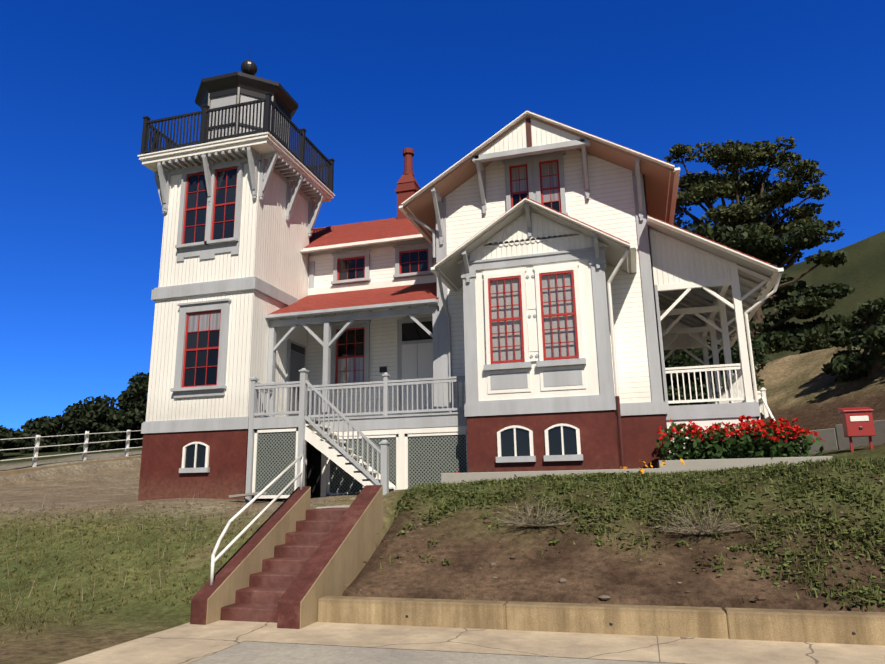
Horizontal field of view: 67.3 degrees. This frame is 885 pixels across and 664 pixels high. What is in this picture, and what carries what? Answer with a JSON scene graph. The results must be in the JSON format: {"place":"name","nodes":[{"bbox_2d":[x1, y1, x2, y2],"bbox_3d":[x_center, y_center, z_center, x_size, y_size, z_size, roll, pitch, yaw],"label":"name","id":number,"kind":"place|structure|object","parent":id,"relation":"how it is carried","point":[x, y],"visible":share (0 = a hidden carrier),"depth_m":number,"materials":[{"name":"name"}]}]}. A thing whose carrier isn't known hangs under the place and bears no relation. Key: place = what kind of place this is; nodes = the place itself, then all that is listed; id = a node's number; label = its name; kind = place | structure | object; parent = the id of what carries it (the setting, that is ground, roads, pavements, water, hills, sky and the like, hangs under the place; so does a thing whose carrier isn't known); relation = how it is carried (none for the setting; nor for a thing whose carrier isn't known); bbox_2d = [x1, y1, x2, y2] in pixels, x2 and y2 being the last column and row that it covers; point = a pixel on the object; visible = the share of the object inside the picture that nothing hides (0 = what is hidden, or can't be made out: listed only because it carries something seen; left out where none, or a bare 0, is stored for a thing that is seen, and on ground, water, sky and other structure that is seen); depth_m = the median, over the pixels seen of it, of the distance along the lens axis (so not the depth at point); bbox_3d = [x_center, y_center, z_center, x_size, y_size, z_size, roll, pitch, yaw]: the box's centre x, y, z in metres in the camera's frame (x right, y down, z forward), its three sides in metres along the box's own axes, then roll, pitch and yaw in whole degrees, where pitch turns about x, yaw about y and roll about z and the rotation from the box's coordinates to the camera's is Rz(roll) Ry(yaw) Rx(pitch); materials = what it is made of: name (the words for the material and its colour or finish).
{"place":"outdoors","nodes":[
{"label":"outdoors","id":0,"kind":"place"},
{"bbox_2d":[189,641,675,663],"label":"road","id":1,"kind":"structure","parent":0,"point":[247,652],"depth_m":6.71,"materials":[{"name":"concrete"}]},
{"bbox_2d":[0,231,884,663],"bbox_3d":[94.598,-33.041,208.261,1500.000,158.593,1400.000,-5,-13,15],"label":"ground","id":2,"kind":"structure","parent":0,"point":[804,389],"depth_m":9.91,"materials":[{"name":"brown soil"}]},
{"bbox_2d":[0,425,7,456],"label":"shrub","id":3,"kind":"object","parent":2,"relation":"on","point":[3,442],"visible":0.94,"depth_m":34.45,"materials":[{"name":"green plant"}]},
{"bbox_2d":[0,428,23,452],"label":"shrub","id":4,"kind":"object","parent":2,"relation":"on","point":[9,443],"visible":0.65,"depth_m":35.62,"materials":[{"name":"green plant"}]},
{"bbox_2d":[4,428,29,452],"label":"shrub","id":5,"kind":"object","parent":2,"relation":"on","point":[18,431],"visible":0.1,"depth_m":42.61,"materials":[{"name":"green plant"}]},
{"bbox_2d":[15,416,60,453],"bbox_3d":[-24.593,6.627,40.476,2.455,3.099,3.859,3,-14,-17],"label":"shrub","id":6,"kind":"object","parent":2,"relation":"on","point":[44,426],"visible":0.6,"depth_m":39.65,"materials":[{"name":"green plant"}]},
{"bbox_2d":[54,415,81,437],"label":"shrub","id":7,"kind":"object","parent":2,"relation":"on","point":[58,432],"depth_m":44.02,"materials":[{"name":"green plant"}]},
{"bbox_2d":[0,456,140,475],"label":"curb","id":8,"kind":"structure","parent":2,"relation":"on","point":[12,472],"depth_m":25.56,"materials":[{"name":"beige concrete"}]},
{"bbox_2d":[0,430,142,466],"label":"fence","id":9,"kind":"object","parent":2,"relation":"on","point":[37,446],"visible":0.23,"depth_m":27.22,"materials":[{"name":"white wood"}]},
{"bbox_2d":[43,402,105,451],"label":"shrub","id":10,"kind":"object","parent":2,"relation":"on","point":[70,425],"visible":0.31,"depth_m":40.77,"materials":[{"name":"green plant"}]},
{"bbox_2d":[55,406,125,453],"bbox_3d":[-20.000,6.072,37.903,3.989,3.377,4.381,6,-15,-27],"label":"shrub","id":11,"kind":"object","parent":2,"relation":"on","point":[87,421],"visible":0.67,"depth_m":37.43,"materials":[{"name":"green plant"}]},
{"bbox_2d":[78,394,116,447],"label":"shrub","id":12,"kind":"object","parent":2,"relation":"on","point":[100,405],"visible":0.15,"depth_m":44.81,"materials":[{"name":"green plant"}]},
{"bbox_2d":[105,372,148,447],"bbox_3d":[-18.213,5.622,40.697,3.857,6.245,4.914,-5,-13,15],"label":"shrub","id":13,"kind":"object","parent":2,"relation":"on","point":[137,387],"visible":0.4,"depth_m":39.52,"materials":[{"name":"green plant"}]},
{"bbox_2d":[109,388,147,447],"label":"shrub","id":14,"kind":"object","parent":2,"relation":"on","point":[122,407],"visible":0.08,"depth_m":41.53,"materials":[{"name":"green plant"}]},
{"bbox_2d":[0,493,349,643],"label":"grass tufts","id":15,"kind":"object","parent":2,"relation":"on","point":[42,632],"visible":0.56,"depth_m":11.47,"materials":[{"name":"green plant"}]},
{"bbox_2d":[137,54,334,500],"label":"lighthouse tower","id":16,"kind":"structure","parent":2,"relation":"on","point":[240,213],"depth_m":17.68,"materials":[{"name":"white"}]},
{"bbox_2d":[140,92,334,191],"bbox_3d":[-5.966,-5.228,19.985,4.030,1.200,4.030,-5,-13,15],"label":"gallery railing","id":17,"kind":"object","parent":16,"relation":"on","point":[286,130],"visible":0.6,"depth_m":18.38,"materials":[{"name":"grey metal"}]},
{"bbox_2d":[229,492,265,497],"bbox_3d":[-4.342,3.623,14.787,0.952,0.110,0.250,-10,-16,33],"label":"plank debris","id":18,"kind":"object","parent":2,"relation":"on","point":[245,494],"visible":0.86,"depth_m":14.67,"materials":[{"name":"wood"}]},
{"bbox_2d":[190,368,395,628],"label":"stairs","id":19,"kind":"structure","parent":2,"relation":"on","point":[291,561],"depth_m":10.36,"materials":[{"name":"red concrete"}]},
{"bbox_2d":[210,454,302,585],"bbox_3d":[-2.744,2.734,10.143,0.048,1.809,2.458,-5,-13,15],"label":"handrail pipe","id":20,"kind":"object","parent":19,"relation":"on","point":[214,559],"visible":1,"depth_m":9.78,"materials":[{"name":"white metal"}]},
{"bbox_2d":[256,282,467,499],"bbox_3d":[-1.648,1.416,17.291,5.695,6.273,2.878,-5,-13,15],"label":"front porch","id":21,"kind":"object","parent":2,"relation":"on","point":[427,448],"visible":0.62,"depth_m":15.74,"materials":[{"name":"grey wood"}]},
{"bbox_2d":[300,148,436,418],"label":"house","id":22,"kind":"structure","parent":2,"relation":"on","point":[390,252],"depth_m":19.34,"materials":[{"name":"grey"}]},
{"bbox_2d":[0,467,882,600],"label":"grass tufts","id":23,"kind":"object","parent":2,"relation":"on","point":[605,597],"depth_m":9.93,"materials":[{"name":"green plant"}]},
{"bbox_2d":[399,110,679,472],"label":"house","id":24,"kind":"structure","parent":2,"relation":"on","point":[532,227],"depth_m":14.70,"materials":[{"name":"white wood"}]},
{"bbox_2d":[318,596,884,645],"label":"retaining wall","id":25,"kind":"structure","parent":2,"relation":"on","point":[836,627],"depth_m":7.55,"materials":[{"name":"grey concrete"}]},
{"bbox_2d":[493,494,756,534],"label":"dry shrubs","id":26,"kind":"object","parent":2,"relation":"on","point":[536,522],"visible":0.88,"depth_m":9.34,"materials":[{"name":"plant"}]},
{"bbox_2d":[376,456,884,610],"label":"ground cover plants","id":27,"kind":"object","parent":2,"relation":"on","point":[640,477],"visible":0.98,"depth_m":9.92,"materials":[{"name":"green plant"}]},
{"bbox_2d":[441,456,832,484],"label":"retaining wall","id":28,"kind":"structure","parent":2,"relation":"on","point":[670,466],"depth_m":12.80,"materials":[{"name":"concrete"}]},
{"bbox_2d":[655,415,824,459],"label":"geranium flowers","id":29,"kind":"object","parent":28,"relation":"in","point":[761,438],"visible":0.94,"depth_m":13.11,"materials":[{"name":"red plant"}]},
{"bbox_2d":[647,215,783,459],"bbox_3d":[7.152,1.105,18.066,2.656,6.120,8.750,-5,-13,15],"label":"porch","id":30,"kind":"object","parent":2,"relation":"on","point":[714,293],"visible":0.79,"depth_m":15.10,"materials":[{"name":"grey"}]},
{"bbox_2d":[664,335,772,405],"bbox_3d":[9.373,2.256,25.499,6.124,4.415,4.035,-5,-13,15],"label":"shrub","id":31,"kind":"object","parent":2,"relation":"on","point":[679,358],"visible":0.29,"depth_m":24.66,"materials":[{"name":"green"}]},
{"bbox_2d":[664,136,830,237],"bbox_3d":[16.032,-3.966,37.158,10.649,14.438,5.401,-7,-14,25],"label":"eucalyptus tree","id":32,"kind":"object","parent":2,"relation":"on","point":[700,188],"visible":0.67,"depth_m":36.61,"materials":[{"name":"plant"}]},
{"bbox_2d":[754,387,775,420],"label":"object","id":33,"kind":"structure","parent":2,"relation":"on","point":[764,408],"depth_m":20.20,"materials":[{"name":"white wood"}]},
{"bbox_2d":[682,220,854,363],"bbox_3d":[14.691,-1.269,32.006,8.557,7.506,6.066,-5,-13,15],"label":"cypress tree","id":34,"kind":"object","parent":2,"relation":"on","point":[776,333],"visible":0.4,"depth_m":30.53,"materials":[{"name":"green plant"}]},
{"bbox_2d":[786,420,884,453],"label":"wall","id":35,"kind":"structure","parent":2,"relation":"on","point":[834,438],"depth_m":14.87,"materials":[{"name":"concrete"}]},
{"bbox_2d":[821,297,884,382],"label":"cypress tree","id":36,"kind":"object","parent":2,"relation":"on","point":[866,332],"visible":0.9,"depth_m":18.75,"materials":[{"name":"plant"}]},
{"bbox_2d":[838,407,875,451],"bbox_3d":[8.620,2.092,13.742,0.560,1.098,0.340,-5,-13,15],"label":"red mailbox","id":37,"kind":"object","parent":2,"relation":"on","point":[857,422],"visible":0.81,"depth_m":13.67,"materials":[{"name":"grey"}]},
{"bbox_2d":[0,0,884,430],"label":"sky","id":38,"kind":"structure","parent":0,"point":[370,81],"materials":[{"name":"blue"}]},
{"bbox_2d":[58,620,884,663],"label":"sidewalk","id":39,"kind":"structure","parent":0,"point":[186,643],"depth_m":7.13,"materials":[{"name":"beige concrete"}]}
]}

